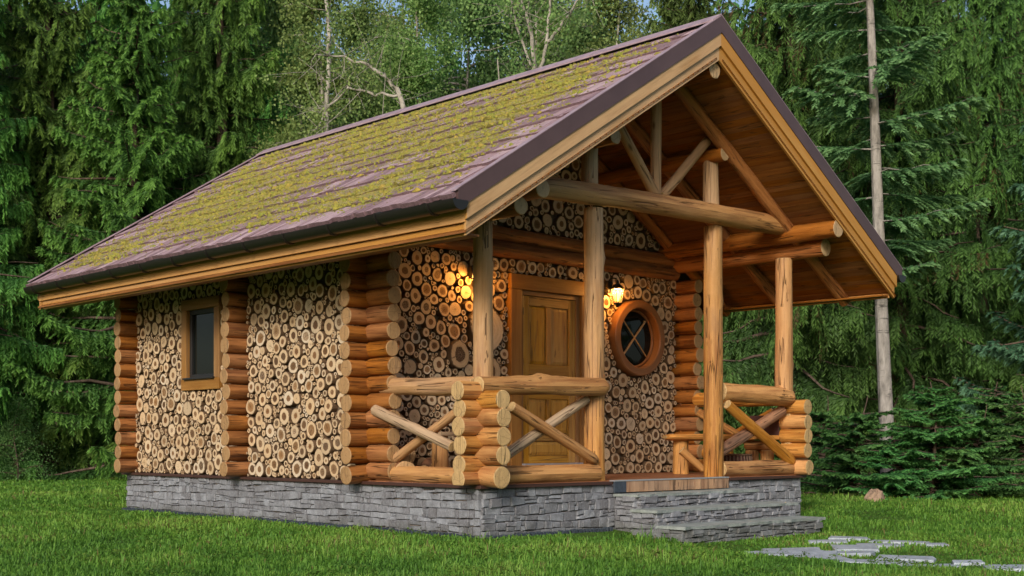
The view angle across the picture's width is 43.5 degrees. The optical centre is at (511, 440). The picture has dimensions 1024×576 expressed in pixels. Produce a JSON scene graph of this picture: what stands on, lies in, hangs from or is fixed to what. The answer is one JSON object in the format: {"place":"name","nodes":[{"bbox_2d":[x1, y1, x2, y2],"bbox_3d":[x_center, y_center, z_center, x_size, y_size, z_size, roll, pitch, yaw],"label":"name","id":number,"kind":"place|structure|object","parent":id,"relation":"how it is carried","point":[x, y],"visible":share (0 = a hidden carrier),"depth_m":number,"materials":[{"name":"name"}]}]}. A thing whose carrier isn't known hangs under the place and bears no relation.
{"place":"outdoors","nodes":[
{"label":"outdoors","id":0,"kind":"place"},
{"bbox_2d":[3,0,985,96],"label":"sky","id":1,"kind":"structure","parent":0,"point":[645,2],"materials":[{"name":"white"}]},
{"bbox_2d":[0,475,1023,575],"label":"ground","id":2,"kind":"structure","parent":0,"point":[590,534],"depth_m":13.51,"materials":[{"name":"green plant"}]},
{"bbox_2d":[0,374,66,480],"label":"bush","id":3,"kind":"object","parent":2,"relation":"on","point":[19,434],"visible":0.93,"depth_m":31.04,"materials":[{"name":"green plant"}]},
{"bbox_2d":[0,0,69,480],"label":"spruce tree","id":4,"kind":"object","parent":2,"relation":"on","point":[13,178],"visible":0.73,"depth_m":31.73,"materials":[{"name":"green plant"}]},
{"bbox_2d":[0,0,103,460],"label":"spruce tree","id":5,"kind":"object","parent":2,"relation":"on","point":[9,8],"visible":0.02,"depth_m":39.78,"materials":[{"name":"green plant"}]},
{"bbox_2d":[0,0,145,477],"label":"spruce tree","id":6,"kind":"object","parent":2,"relation":"on","point":[55,25],"visible":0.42,"depth_m":33.12,"materials":[{"name":"green plant"}]},
{"bbox_2d":[15,0,148,451],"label":"spruce tree","id":7,"kind":"object","parent":2,"relation":"on","point":[101,6],"visible":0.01,"depth_m":40.56,"materials":[{"name":"green plant"}]},
{"bbox_2d":[54,415,112,477],"bbox_3d":[-10.995,0.033,33.387,1.917,3.327,2.101,0,0,-12],"label":"bush","id":8,"kind":"object","parent":2,"relation":"on","point":[92,439],"visible":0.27,"depth_m":32.96,"materials":[{"name":"green plant"}]},
{"bbox_2d":[3,0,216,480],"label":"spruce tree","id":9,"kind":"object","parent":2,"relation":"on","point":[137,67],"visible":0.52,"depth_m":31.84,"materials":[{"name":"green plant"}]},
{"bbox_2d":[89,1,159,229],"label":"spruce tree","id":10,"kind":"object","parent":2,"relation":"on","point":[140,46],"visible":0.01,"depth_m":49.80,"materials":[{"name":"green plant"}]},
{"bbox_2d":[103,0,203,423],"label":"spruce tree","id":11,"kind":"object","parent":2,"relation":"on","point":[174,85],"visible":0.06,"depth_m":41.55,"materials":[{"name":"green plant"}]},
{"bbox_2d":[96,0,297,410],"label":"spruce tree","id":12,"kind":"object","parent":2,"relation":"on","point":[219,68],"visible":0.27,"depth_m":34.46,"materials":[{"name":"green plant"}]},
{"bbox_2d":[225,7,306,148],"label":"spruce tree","id":13,"kind":"object","parent":2,"relation":"on","point":[267,114],"visible":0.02,"depth_m":42.42,"materials":[{"name":"green plant"}]},
{"bbox_2d":[242,35,295,137],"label":"leafy tree","id":14,"kind":"object","parent":2,"relation":"on","point":[284,98],"depth_m":44.66,"materials":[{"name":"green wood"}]},
{"bbox_2d":[265,28,307,126],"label":"spruce tree","id":15,"kind":"object","parent":2,"relation":"on","point":[282,87],"visible":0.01,"depth_m":49.44,"materials":[{"name":"green plant"}]},
{"bbox_2d":[251,0,361,138],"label":"leafy tree","id":16,"kind":"object","parent":2,"relation":"on","point":[274,31],"visible":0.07,"depth_m":37.57,"materials":[{"name":"green plant"}]},
{"bbox_2d":[229,0,388,161],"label":"birch tree","id":17,"kind":"object","parent":2,"relation":"on","point":[304,21],"visible":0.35,"depth_m":34.36,"materials":[{"name":"green plant"}]},
{"bbox_2d":[249,0,394,131],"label":"birch tree","id":18,"kind":"object","parent":2,"relation":"on","point":[328,45],"visible":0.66,"depth_m":28.93,"materials":[{"name":"green plant"}]},
{"bbox_2d":[316,0,396,127],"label":"leafy tree","id":19,"kind":"object","parent":2,"relation":"on","point":[363,13],"visible":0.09,"depth_m":41.80,"materials":[{"name":"green plant"}]},
{"bbox_2d":[263,0,463,141],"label":"bent birch","id":20,"kind":"object","parent":2,"relation":"on","point":[391,81],"visible":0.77,"depth_m":28.04,"materials":[{"name":"green plant"}]},
{"bbox_2d":[331,0,460,123],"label":"leafy tree","id":21,"kind":"object","parent":2,"relation":"on","point":[396,17],"visible":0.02,"depth_m":48.97,"materials":[{"name":"green plant"}]},
{"bbox_2d":[344,0,468,123],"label":"birch tree","id":22,"kind":"object","parent":2,"relation":"on","point":[428,11],"visible":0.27,"depth_m":35.91,"materials":[{"name":"green plant"}]},
{"bbox_2d":[417,35,459,98],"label":"spruce tree","id":23,"kind":"object","parent":2,"relation":"on","point":[458,67],"visible":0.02,"depth_m":51.65,"materials":[{"name":"green plant"}]},
{"bbox_2d":[23,14,905,538],"bbox_3d":[-0.875,-1.787,17.697,7.998,5.965,9.366,0,0,-44],"label":"log cabin","id":24,"kind":"object","parent":2,"relation":"on","point":[315,330],"visible":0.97,"depth_m":15.65,"materials":[{"name":"brown wood"}]},
{"bbox_2d":[181,295,223,390],"bbox_3d":[-4.098,-1.275,16.961,0.155,1.210,0.970,0,0,-44],"label":"window","id":25,"kind":"structure","parent":24,"relation":"in","point":[201,354],"depth_m":17.01,"materials":[{"name":"brown wood"}]},
{"bbox_2d":[395,461,413,467],"bbox_3d":[-1.240,0.333,14.275,0.244,0.216,0.354,0,0,-23],"label":"firewood","id":26,"kind":"object","parent":24,"relation":"on","point":[403,463],"visible":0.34,"depth_m":14.11,"materials":[{"name":"beige wood"}]},
{"bbox_2d":[398,446,415,462],"bbox_3d":[-1.213,0.169,14.357,0.198,0.210,0.329,0,0,-21],"label":"firewood","id":27,"kind":"object","parent":26,"relation":"on","point":[410,457],"visible":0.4,"depth_m":14.23,"materials":[{"name":"brown wood"}]},
{"bbox_2d":[421,458,449,466],"bbox_3d":[-0.884,0.319,14.711,0.271,0.254,0.284,0,0,-26],"label":"firewood","id":28,"kind":"object","parent":24,"relation":"on","point":[427,462],"visible":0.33,"depth_m":14.64,"materials":[{"name":"brown wood"}]},
{"bbox_2d":[432,432,455,466],"bbox_3d":[-0.607,0.176,14.796,0.840,0.551,0.300,0,0,-44],"label":"plank bench","id":29,"kind":"object","parent":24,"relation":"on","point":[439,456],"visible":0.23,"depth_m":14.51,"materials":[{"name":"brown wood"}]},
{"bbox_2d":[468,265,472,278],"bbox_3d":[-0.400,-1.960,15.449,0.172,0.409,0.306,0,0,-44],"label":"wall lantern","id":30,"kind":"object","parent":24,"relation":"attached to","point":[470,271],"depth_m":15.50,"materials":[{"name":"black metal"}]},
{"bbox_2d":[523,295,574,463],"bbox_3d":[0.462,-0.760,16.514,0.995,2.180,0.092,0,0,-44],"label":"door leaf","id":31,"kind":"structure","parent":24,"relation":"in","point":[548,323],"depth_m":16.49,"materials":[{"name":"brown wood"}]},
{"bbox_2d":[604,277,623,306],"bbox_3d":[1.368,-1.980,17.131,0.172,0.409,0.306,0,0,-44],"label":"wall lantern","id":32,"kind":"object","parent":24,"relation":"attached to","point":[609,287],"depth_m":17.08,"materials":[{"name":"glass"}]},
{"bbox_2d":[607,300,664,375],"bbox_3d":[1.708,-1.405,17.644,1.040,1.040,0.175,0,0,-44],"label":"round window frame","id":33,"kind":"structure","parent":24,"relation":"in","point":[636,339],"depth_m":17.68,"materials":[{"name":"brown wood"}]},
{"bbox_2d":[662,434,734,473],"bbox_3d":[2.527,0.180,17.159,1.064,0.543,0.350,0,0,-17],"label":"log bench","id":34,"kind":"object","parent":24,"relation":"on","point":[683,456],"visible":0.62,"depth_m":17.02,"materials":[{"name":"brown wood"}]},
{"bbox_2d":[724,454,752,460],"bbox_3d":[2.876,0.311,16.618,0.494,0.278,0.491,0,0,-44],"label":"wicker basket","id":35,"kind":"object","parent":24,"relation":"on","point":[737,457],"visible":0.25,"depth_m":16.42,"materials":[{"name":"brown wicker"}]},
{"bbox_2d":[744,416,779,460],"bbox_3d":[3.274,0.059,17.038,0.315,0.786,0.500,0,0,-44],"label":"log bench","id":36,"kind":"object","parent":24,"relation":"on","point":[753,445],"visible":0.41,"depth_m":17.00,"materials":[{"name":"brown wood"}]},
{"bbox_2d":[409,0,520,105],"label":"leafy tree","id":37,"kind":"object","parent":2,"relation":"on","point":[481,63],"visible":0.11,"depth_m":39.97,"materials":[{"name":"green plant"}]},
{"bbox_2d":[412,1,534,88],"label":"leafy tree","id":38,"kind":"object","parent":2,"relation":"on","point":[509,53],"visible":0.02,"depth_m":59.11,"materials":[{"name":"green plant"}]},
{"bbox_2d":[2,0,1017,107],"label":"distant forest","id":39,"kind":"object","parent":2,"relation":"on","point":[155,5],"depth_m":66.02,"materials":[{"name":"green plant"}]},
{"bbox_2d":[454,0,574,92],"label":"leafy tree","id":40,"kind":"object","parent":2,"relation":"on","point":[509,32],"visible":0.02,"depth_m":43.25,"materials":[{"name":"green plant"}]},
{"bbox_2d":[24,461,1023,496],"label":"undergrowth","id":41,"kind":"object","parent":2,"relation":"on","point":[854,491],"visible":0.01,"depth_m":27.34,"materials":[{"name":"green plant"}]},
{"bbox_2d":[440,0,617,76],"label":"birch tree","id":42,"kind":"object","parent":2,"relation":"on","point":[529,11],"visible":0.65,"depth_m":26.96,"materials":[{"name":"green plant"}]},
{"bbox_2d":[495,0,584,79],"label":"birch tree","id":43,"kind":"object","parent":2,"relation":"on","point":[539,48],"visible":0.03,"depth_m":36.36,"materials":[{"name":"green plant"}]},
{"bbox_2d":[506,0,635,76],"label":"leafy tree","id":44,"kind":"object","parent":2,"relation":"on","point":[560,34],"depth_m":50.99,"materials":[{"name":"green plant"}]},
{"bbox_2d":[519,0,630,68],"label":"leafy tree","id":45,"kind":"object","parent":2,"relation":"on","point":[573,43],"visible":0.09,"depth_m":39.96,"materials":[{"name":"green plant"}]},
{"bbox_2d":[564,0,659,59],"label":"birch tree","id":46,"kind":"object","parent":2,"relation":"on","point":[629,9],"visible":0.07,"depth_m":38.28,"materials":[{"name":"green plant"}]},
{"bbox_2d":[620,12,651,42],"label":"leafy tree","id":47,"kind":"object","parent":2,"relation":"on","point":[642,28],"depth_m":43.45,"materials":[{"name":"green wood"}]},
{"bbox_2d":[642,0,738,32],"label":"leafy tree","id":48,"kind":"object","parent":2,"relation":"on","point":[711,7],"depth_m":59.63,"materials":[{"name":"green plant"}]},
{"bbox_2d":[647,0,772,458],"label":"spruce tree","id":49,"kind":"object","parent":2,"relation":"on","point":[679,12],"visible":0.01,"depth_m":34.64,"materials":[{"name":"green plant"}]},
{"bbox_2d":[613,488,825,543],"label":"stone steps","id":50,"kind":"structure","parent":2,"relation":"on","point":[711,515],"depth_m":14.33,"materials":[{"name":"stone"}]},
{"bbox_2d":[748,551,791,554],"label":"paving stone","id":51,"kind":"object","parent":2,"relation":"on","point":[785,553],"visible":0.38,"depth_m":12.25,"materials":[{"name":"grey stone"}]},
{"bbox_2d":[761,547,823,550],"bbox_3d":[2.835,1.130,12.770,0.708,0.088,0.739,-1,-1,-4],"label":"paving stone","id":52,"kind":"object","parent":2,"relation":"on","point":[798,549],"visible":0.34,"depth_m":12.92,"materials":[{"name":"grey stone"}]},
{"bbox_2d":[756,551,849,559],"bbox_3d":[2.758,1.118,12.082,0.924,0.088,0.908,0,1,-3],"label":"paving stone","id":53,"kind":"object","parent":2,"relation":"on","point":[822,554],"visible":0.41,"depth_m":12.12,"materials":[{"name":"grey stone"}]},
{"bbox_2d":[698,0,911,473],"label":"spruce tree","id":54,"kind":"object","parent":2,"relation":"on","point":[783,60],"visible":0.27,"depth_m":27.76,"materials":[{"name":"green plant"}]},
{"bbox_2d":[774,395,871,490],"bbox_3d":[6.026,0.135,25.151,2.118,2.014,2.736,0,0,35],"label":"young fir","id":55,"kind":"object","parent":2,"relation":"on","point":[818,420],"visible":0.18,"depth_m":24.89,"materials":[{"name":"green plant"}]},
{"bbox_2d":[808,539,847,543],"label":"paving stone","id":56,"kind":"object","parent":2,"relation":"on","point":[837,541],"visible":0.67,"depth_m":13.92,"materials":[{"name":"grey stone"}]},
{"bbox_2d":[829,0,858,89],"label":"spruce tree","id":57,"kind":"object","parent":2,"relation":"on","point":[842,32],"depth_m":47.88,"materials":[{"name":"green plant"}]},
{"bbox_2d":[828,536,869,541],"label":"paving stone","id":58,"kind":"object","parent":2,"relation":"on","point":[846,537],"visible":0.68,"depth_m":14.34,"materials":[{"name":"grey stone"}]},
{"bbox_2d":[800,396,905,496],"bbox_3d":[5.999,0.162,22.520,2.612,1.923,2.022,0,0,22],"label":"young fir","id":59,"kind":"object","parent":2,"relation":"on","point":[842,436],"visible":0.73,"depth_m":22.40,"materials":[{"name":"green plant"}]},
{"bbox_2d":[830,545,878,552],"bbox_3d":[3.519,1.131,13.131,0.562,0.088,0.570,1,1,3],"label":"paving stone","id":60,"kind":"object","parent":2,"relation":"on","point":[856,547],"visible":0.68,"depth_m":13.06,"materials":[{"name":"grey stone"}]},
{"bbox_2d":[838,550,875,556],"bbox_3d":[3.226,1.132,12.582,0.759,0.086,0.354,0,0,3],"label":"paving stone","id":61,"kind":"object","parent":2,"relation":"on","point":[863,552],"visible":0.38,"depth_m":12.48,"materials":[{"name":"grey stone"}]},
{"bbox_2d":[864,489,884,501],"bbox_3d":[5.802,0.895,20.595,0.337,0.248,0.320,0,0,-44],"label":"rock","id":62,"kind":"object","parent":2,"relation":"on","point":[876,494],"visible":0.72,"depth_m":20.51,"materials":[{"name":"beige stone"}]},
{"bbox_2d":[834,559,918,565],"bbox_3d":[3.143,1.098,11.296,0.885,0.085,0.341,1,0,14],"label":"paving stone","id":63,"kind":"object","parent":2,"relation":"on","point":[859,560],"visible":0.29,"depth_m":11.24,"materials":[{"name":"grey stone"}]},
{"bbox_2d":[856,543,903,547],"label":"paving stone","id":64,"kind":"object","parent":2,"relation":"on","point":[881,544],"visible":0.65,"depth_m":13.47,"materials":[{"name":"grey stone"}]},
{"bbox_2d":[770,0,991,472],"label":"grey trunk tree","id":65,"kind":"object","parent":2,"relation":"on","point":[888,68],"visible":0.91,"depth_m":24.20,"materials":[{"name":"green plant"}]},
{"bbox_2d":[822,3,941,472],"bbox_3d":[9.733,-5.608,35.942,5.317,13.378,5.231,0,0,-23],"label":"spruce tree","id":66,"kind":"object","parent":2,"relation":"on","point":[881,88],"visible":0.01,"depth_m":35.65,"materials":[{"name":"green plant"}]},
{"bbox_2d":[843,436,942,499],"bbox_3d":[6.504,0.421,21.696,1.791,1.318,1.386,0,0,-41],"label":"young fir","id":67,"kind":"object","parent":2,"relation":"on","point":[899,467],"visible":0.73,"depth_m":21.61,"materials":[{"name":"green plant"}]},
{"bbox_2d":[868,540,930,545],"bbox_3d":[4.201,1.132,13.922,0.712,0.086,0.356,1,-1,11],"label":"paving stone","id":68,"kind":"object","parent":2,"relation":"on","point":[900,541],"visible":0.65,"depth_m":13.82,"materials":[{"name":"grey stone"}]},
{"bbox_2d":[875,555,935,562],"bbox_3d":[3.671,1.131,11.999,0.612,0.087,0.434,1,1,7],"label":"paving stone","id":69,"kind":"object","parent":2,"relation":"on","point":[930,559],"visible":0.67,"depth_m":11.94,"materials":[{"name":"grey stone"}]},
{"bbox_2d":[800,0,1022,454],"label":"spruce tree","id":70,"kind":"object","parent":2,"relation":"on","point":[911,369],"visible":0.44,"depth_m":29.09,"materials":[{"name":"green plant"}]},
{"bbox_2d":[902,564,957,567],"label":"paving stone","id":71,"kind":"object","parent":2,"relation":"on","point":[951,565],"visible":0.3,"depth_m":10.91,"materials":[{"name":"grey stone"}]},
{"bbox_2d":[846,382,1016,499],"bbox_3d":[7.215,0.048,21.940,2.810,2.098,2.972,0,0,18],"label":"young fir","id":72,"kind":"object","parent":2,"relation":"on","point":[939,478],"visible":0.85,"depth_m":21.49,"materials":[{"name":"green plant"}]},
{"bbox_2d":[925,543,948,547],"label":"paving stone","id":73,"kind":"object","parent":2,"relation":"on","point":[933,544],"visible":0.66,"depth_m":13.47,"materials":[{"name":"grey stone"}]},
{"bbox_2d":[869,1,1009,471],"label":"spruce tree","id":74,"kind":"object","parent":2,"relation":"on","point":[878,470],"depth_m":36.71,"materials":[{"name":"green plant"}]},
{"bbox_2d":[909,0,1023,468],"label":"spruce tree","id":75,"kind":"object","parent":2,"relation":"on","point":[997,137],"visible":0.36,"depth_m":30.79,"materials":[{"name":"green plant"}]},
{"bbox_2d":[952,560,984,565],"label":"paving stone","id":76,"kind":"object","parent":2,"relation":"on","point":[963,563],"visible":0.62,"depth_m":11.53,"materials":[{"name":"grey stone"}]},
{"bbox_2d":[916,405,1023,499],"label":"young fir","id":77,"kind":"object","parent":2,"relation":"on","point":[965,458],"visible":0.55,"depth_m":21.59,"materials":[{"name":"green plant"}]},
{"bbox_2d":[944,385,1023,491],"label":"young fir","id":78,"kind":"object","parent":2,"relation":"on","point":[1015,456],"visible":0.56,"depth_m":22.39,"materials":[{"name":"green plant"}]},
{"bbox_2d":[951,382,1023,472],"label":"young fir","id":79,"kind":"object","parent":2,"relation":"on","point":[997,398],"visible":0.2,"depth_m":23.89,"materials":[{"name":"green plant"}]},
{"bbox_2d":[952,125,1023,430],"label":"spruce tree","id":80,"kind":"object","parent":2,"relation":"on","point":[1014,351],"visible":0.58,"depth_m":24.77,"materials":[{"name":"green plant"}]},
{"bbox_2d":[983,564,1023,571],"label":"paving stone","id":81,"kind":"object","parent":2,"relation":"on","point":[1012,565],"visible":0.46,"depth_m":11.12,"materials":[{"name":"grey stone"}]},
{"bbox_2d":[985,0,1023,201],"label":"spruce tree","id":82,"kind":"object","parent":2,"relation":"on","point":[1019,25],"visible":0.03,"depth_m":37.76,"materials":[{"name":"green plant"}]},
{"bbox_2d":[1009,374,1023,403],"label":"spruce tree","id":83,"kind":"object","parent":2,"relation":"on","point":[1020,380],"visible":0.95,"depth_m":24.34,"materials":[{"name":"green plant"}]}
]}

